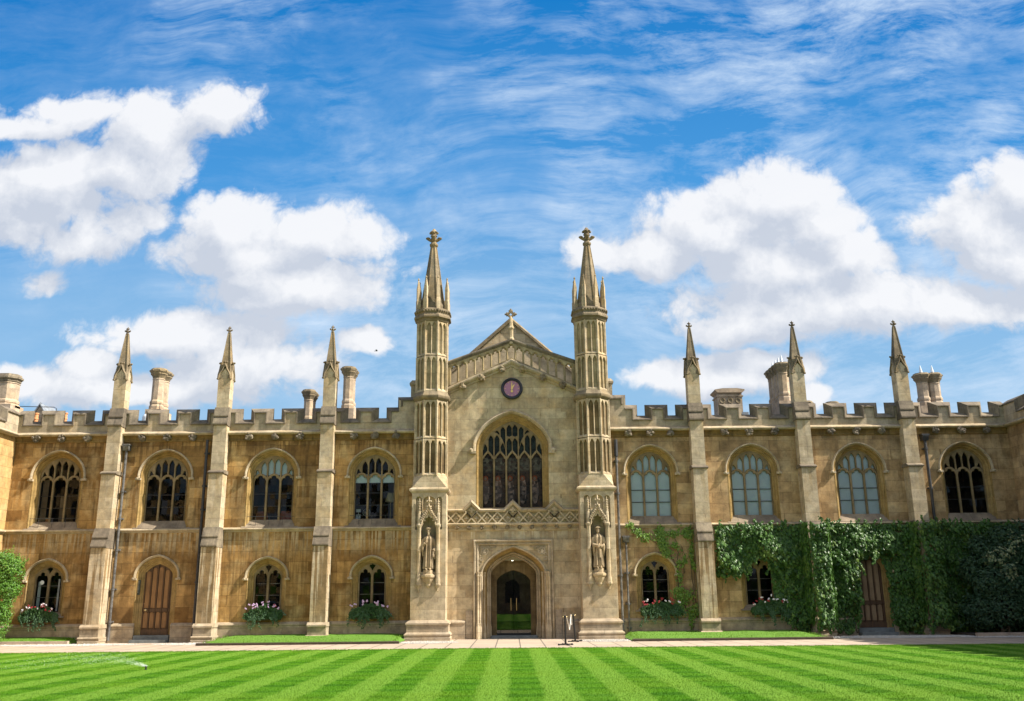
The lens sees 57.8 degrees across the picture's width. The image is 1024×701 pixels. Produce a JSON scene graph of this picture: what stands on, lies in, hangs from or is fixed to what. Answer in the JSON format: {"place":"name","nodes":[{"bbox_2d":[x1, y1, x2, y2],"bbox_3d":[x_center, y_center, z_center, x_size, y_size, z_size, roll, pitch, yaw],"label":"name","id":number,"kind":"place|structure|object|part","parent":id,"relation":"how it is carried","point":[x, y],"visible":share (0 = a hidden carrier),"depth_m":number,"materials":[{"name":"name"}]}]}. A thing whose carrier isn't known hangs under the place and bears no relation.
{"place":"outdoors","nodes":[
{"label":"outdoors","id":0,"kind":"place"},
{"bbox_2d":[0,637,76,642],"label":"verge","id":1,"kind":"structure","parent":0,"point":[39,639],"depth_m":37.77,"materials":[{"name":"green plant"}]},
{"bbox_2d":[206,633,403,642],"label":"verge","id":2,"kind":"structure","parent":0,"point":[255,638],"depth_m":36.29,"materials":[{"name":"green plant"}]},
{"bbox_2d":[0,644,1023,700],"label":"lawn","id":3,"kind":"structure","parent":0,"point":[600,658],"depth_m":19.70,"materials":[{"name":"green plant"}]},
{"bbox_2d":[17,653,147,669],"bbox_3d":[-11.215,7.788,23.101,3.698,0.598,3.929,7,-17,-25],"label":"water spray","id":4,"kind":"object","parent":3,"relation":"on","point":[143,665],"visible":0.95,"depth_m":22.29,"materials":[{"name":"white liquid"}]},
{"bbox_2d":[0,629,1019,653],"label":"grass","id":5,"kind":"structure","parent":3,"relation":"on","point":[790,632],"depth_m":30.05,"materials":[{"name":"green plant"}]},
{"bbox_2d":[0,634,1023,652],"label":"path","id":6,"kind":"structure","parent":0,"point":[507,643],"depth_m":33.26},
{"bbox_2d":[0,373,23,553],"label":"side range","id":7,"kind":"structure","parent":6,"relation":"on","point":[11,409],"depth_m":39.79,"materials":[{"name":"stone"}]},
{"bbox_2d":[0,641,68,644],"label":"kerb","id":8,"kind":"structure","parent":6,"relation":"on","point":[33,642],"depth_m":37.08,"materials":[{"name":"stone"}]},
{"bbox_2d":[0,326,415,643],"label":"college range","id":9,"kind":"structure","parent":6,"relation":"on","point":[160,504],"depth_m":39.58,"materials":[{"name":"stone"}]},
{"bbox_2d":[17,603,59,631],"bbox_3d":[-19.405,11.001,38.205,1.818,1.158,0.531,-1,-15,0],"label":"window box","id":10,"kind":"object","parent":9,"relation":"attached to","point":[34,615],"visible":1,"depth_m":38.07,"materials":[{"name":"green"}]},
{"bbox_2d":[21,558,68,617],"bbox_3d":[-19.502,9.943,38.864,1.960,2.427,0.525,-1,-15,0],"label":"window","id":11,"kind":"structure","parent":9,"relation":"in","point":[36,570],"depth_m":38.94,"materials":[{"name":"stone"}]},
{"bbox_2d":[23,450,86,529],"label":"window","id":12,"kind":"structure","parent":9,"relation":"in","point":[44,466],"depth_m":40.01,"materials":[{"name":"stone"}]},
{"bbox_2d":[137,580,140,594],"bbox_3d":[-15.620,9.910,38.804,0.150,0.600,0.054,-9,-17,29],"label":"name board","id":13,"kind":"object","parent":9,"relation":"attached to","point":[139,585],"visible":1,"depth_m":38.77,"materials":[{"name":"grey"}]},
{"bbox_3d":[-14.872,10.339,38.555,2.050,3.667,0.840,-1,-15,0],"label":"door","id":14,"kind":"part","parent":9,"relation":"part of","materials":[{"name":"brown wood"}]},
{"bbox_2d":[132,449,193,528],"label":"window","id":15,"kind":"structure","parent":9,"relation":"in","point":[151,465],"depth_m":40.01,"materials":[{"name":"stone"}]},
{"bbox_2d":[256,511,267,519],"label":"chair","id":16,"kind":"object","parent":9,"relation":"in","point":[260,513],"visible":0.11,"depth_m":40.27,"materials":[{"name":"black metal"}]},
{"bbox_2d":[242,601,285,629],"bbox_3d":[-10.166,10.919,38.229,1.817,1.164,0.531,-1,-15,0],"label":"window box","id":17,"kind":"object","parent":9,"relation":"attached to","point":[267,611],"visible":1,"depth_m":38.10,"materials":[{"name":"green"}]},
{"bbox_2d":[242,556,289,615],"bbox_3d":[-10.272,9.853,38.890,1.960,2.427,0.525,-1,-15,0],"label":"window","id":18,"kind":"structure","parent":9,"relation":"in","point":[254,568],"depth_m":38.96,"materials":[{"name":"stone"}]},
{"bbox_2d":[241,448,300,527],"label":"window","id":19,"kind":"structure","parent":9,"relation":"in","point":[272,463],"depth_m":40.07,"materials":[{"name":"stone"}]},
{"bbox_2d":[280,511,290,519],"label":"chair","id":20,"kind":"object","parent":9,"relation":"in","point":[286,515],"visible":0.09,"depth_m":40.27,"materials":[{"name":"black metal"}]},
{"bbox_2d":[356,509,360,518],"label":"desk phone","id":21,"kind":"object","parent":9,"relation":"on","point":[358,510],"visible":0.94,"depth_m":40.11,"materials":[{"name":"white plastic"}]},
{"bbox_2d":[346,600,391,628],"bbox_3d":[-5.805,10.882,38.238,1.960,1.208,0.535,-1,-15,0],"label":"window box","id":22,"kind":"object","parent":9,"relation":"attached to","point":[376,610],"visible":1,"depth_m":38.11,"materials":[{"name":"green"}]},
{"bbox_2d":[347,555,394,614],"bbox_3d":[-5.893,9.811,38.902,1.960,2.427,0.525,-1,-15,0],"label":"window","id":23,"kind":"structure","parent":9,"relation":"in","point":[364,563],"depth_m":38.98,"materials":[{"name":"stone"}]},
{"bbox_2d":[344,447,402,526],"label":"window","id":24,"kind":"structure","parent":9,"relation":"in","point":[358,463],"depth_m":40.08,"materials":[{"name":"stone"}]},
{"bbox_2d":[385,493,393,518],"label":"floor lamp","id":25,"kind":"object","parent":9,"relation":"on","point":[390,498],"visible":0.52,"depth_m":40.51,"materials":[{"name":"beige"}]},
{"bbox_2d":[195,641,398,645],"bbox_3d":[-8.085,11.083,35.008,7.650,0.160,0.230,-1,-15,0],"label":"verge edging","id":26,"kind":"object","parent":6,"relation":"on","point":[289,643],"visible":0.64,"depth_m":34.91,"materials":[{"name":"stone"}]},
{"bbox_2d":[0,634,1023,646],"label":"gravel","id":27,"kind":"structure","parent":6,"relation":"on","point":[862,636],"depth_m":36.05,"materials":[{"name":"beige gravel"}]},
{"bbox_2d":[0,545,28,640],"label":"shrub","id":28,"kind":"object","parent":27,"relation":"on","point":[8,577],"visible":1,"depth_m":37.30,"materials":[{"name":"green plant"}]},
{"bbox_2d":[404,227,624,640],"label":"chapel","id":29,"kind":"structure","parent":6,"relation":"on","point":[513,504],"depth_m":39.83,"materials":[{"name":"stone"}]},
{"bbox_2d":[421,527,435,573],"bbox_3d":[-3.435,8.256,38.164,0.664,1.920,0.466,-1,-15,0],"label":"statue","id":30,"kind":"object","parent":29,"relation":"on","point":[428,545],"visible":1,"depth_m":38.05,"materials":[{"name":"stone"}]},
{"bbox_2d":[497,570,513,634],"bbox_3d":[-0.293,10.840,39.893,0.724,2.700,0.087,-1,-15,0],"label":"glass door","id":31,"kind":"structure","parent":29,"relation":"in","point":[505,595],"depth_m":39.89,"materials":[{"name":"clear glass"}]},
{"bbox_2d":[501,378,522,399],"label":"wall clock","id":32,"kind":"object","parent":29,"relation":"attached to","point":[511,388],"depth_m":40.89,"materials":[{"name":"purple"}]},
{"bbox_2d":[469,410,555,508],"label":"window","id":33,"kind":"structure","parent":29,"relation":"in","point":[512,462],"depth_m":40.36,"materials":[{"name":"glass"}]},
{"bbox_2d":[473,539,554,638],"bbox_3d":[0.070,10.271,39.580,3.380,4.230,2.221,-1,-15,0],"label":"doorway","id":34,"kind":"structure","parent":29,"relation":"in","point":[510,558],"depth_m":39.08,"materials":[{"name":"stone"}]},
{"bbox_2d":[514,570,530,634],"bbox_3d":[0.443,10.833,39.895,0.724,2.700,0.087,-1,-15,0],"label":"glass door","id":35,"kind":"structure","parent":29,"relation":"in","point":[522,591],"depth_m":39.88,"materials":[{"name":"clear glass"}]},
{"bbox_2d":[591,526,605,572],"bbox_3d":[3.569,8.202,38.180,0.645,1.892,0.466,-1,-15,0],"label":"statue","id":36,"kind":"object","parent":29,"relation":"on","point":[598,541],"visible":1,"depth_m":38.04,"materials":[{"name":"stone"}]},
{"bbox_2d":[558,616,572,645],"bbox_3d":[1.876,9.852,32.664,0.442,1.000,0.442,-7,-16,24],"label":"stanchion","id":37,"kind":"object","parent":6,"relation":"on","point":[565,640],"visible":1,"depth_m":32.61,"materials":[{"name":"black metal"}]},
{"bbox_2d":[568,614,581,641],"bbox_3d":[2.384,10.516,35.126,0.443,1.018,0.444,-7,-16,24],"label":"stanchion","id":38,"kind":"object","parent":6,"relation":"on","point":[573,615],"visible":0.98,"depth_m":35.06,"materials":[{"name":"black metal"}]},
{"bbox_2d":[632,636,833,640],"bbox_3d":[8.315,10.899,34.957,7.550,0.160,0.230,-1,-15,0],"label":"verge edging","id":39,"kind":"object","parent":6,"relation":"on","point":[734,638],"visible":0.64,"depth_m":34.86,"materials":[{"name":"stone"}]},
{"bbox_2d":[608,320,1019,635],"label":"college range","id":40,"kind":"structure","parent":6,"relation":"on","point":[789,454],"depth_m":40.10,"materials":[{"name":"stone"}]},
{"bbox_2d":[622,444,681,523],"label":"window","id":41,"kind":"structure","parent":40,"relation":"in","point":[651,494],"depth_m":40.10,"materials":[{"name":"glass"}]},
{"bbox_2d":[632,552,677,611],"bbox_3d":[6.027,9.696,38.936,1.960,2.427,0.525,-1,-15,0],"label":"window","id":42,"kind":"structure","parent":40,"relation":"in","point":[667,564],"depth_m":39.02,"materials":[{"name":"stone"}]},
{"bbox_2d":[625,521,698,629],"bbox_3d":[6.372,9.428,38.737,3.174,4.639,0.243,-1,-15,0],"label":"climbing plant","id":43,"kind":"object","parent":40,"relation":"attached to","point":[663,543],"visible":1,"depth_m":38.96,"materials":[{"name":"green plant"}]},
{"bbox_2d":[639,597,686,626],"bbox_3d":[6.197,10.795,38.262,1.993,1.188,0.539,-1,-15,0],"label":"window box","id":44,"kind":"object","parent":40,"relation":"attached to","point":[657,608],"visible":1,"depth_m":38.13,"materials":[{"name":"green"}]},
{"bbox_2d":[723,443,781,522],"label":"window","id":45,"kind":"structure","parent":40,"relation":"in","point":[753,494],"depth_m":40.11,"materials":[{"name":"glass"}]},
{"bbox_2d":[741,555,780,610],"bbox_3d":[10.407,9.654,38.948,1.960,2.427,0.525,-1,-15,0],"label":"window","id":46,"kind":"structure","parent":40,"relation":"in","point":[746,607],"depth_m":38.99,"materials":[{"name":"stone"}]},
{"bbox_2d":[751,594,791,626],"bbox_3d":[10.710,10.721,38.286,1.692,1.301,0.532,-1,-15,0],"label":"window box","id":47,"kind":"object","parent":40,"relation":"attached to","point":[762,607],"visible":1,"depth_m":38.15,"materials":[{"name":"green"}]},
{"bbox_2d":[830,442,892,521],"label":"window","id":48,"kind":"structure","parent":40,"relation":"in","point":[861,494],"depth_m":40.13,"materials":[{"name":"glass"}]},
{"bbox_2d":[713,514,1023,635],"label":"creeper","id":49,"kind":"object","parent":40,"relation":"attached to","point":[735,556],"visible":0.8,"depth_m":38.51,"materials":[{"name":"green plant"}]},
{"bbox_3d":[15.017,10.051,38.638,2.050,3.667,0.840,-1,-15,0],"label":"door","id":50,"kind":"part","parent":40,"relation":"part of","materials":[{"name":"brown wood"}]},
{"bbox_2d":[937,441,1000,520],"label":"window","id":51,"kind":"structure","parent":40,"relation":"in","point":[978,457],"depth_m":40.12,"materials":[{"name":"stone"}]},
{"bbox_2d":[950,631,1023,635],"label":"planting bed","id":52,"kind":"object","parent":6,"relation":"on","point":[963,633],"visible":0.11,"depth_m":37.45,"materials":[{"name":"soil"}]},
{"bbox_2d":[955,518,1023,632],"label":"shrub","id":53,"kind":"object","parent":52,"relation":"on","point":[1002,601],"visible":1,"depth_m":37.42,"materials":[{"name":"green plant"}]},
{"bbox_2d":[975,632,1023,636],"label":"kerb","id":54,"kind":"structure","parent":6,"relation":"on","point":[1002,634],"depth_m":35.84,"materials":[{"name":"stone"}]},
{"bbox_2d":[1002,394,1023,522],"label":"side range","id":55,"kind":"structure","parent":6,"relation":"on","point":[1013,410],"depth_m":39.59,"materials":[{"name":"beige stone"}]},
{"bbox_2d":[0,0,1023,420],"label":"sky","id":56,"kind":"structure","parent":0,"point":[178,174],"materials":[{"name":"blue"}]},
{"bbox_2d":[625,630,824,639],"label":"verge","id":57,"kind":"structure","parent":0,"point":[754,633],"depth_m":36.43,"materials":[{"name":"green plant"}]}
]}

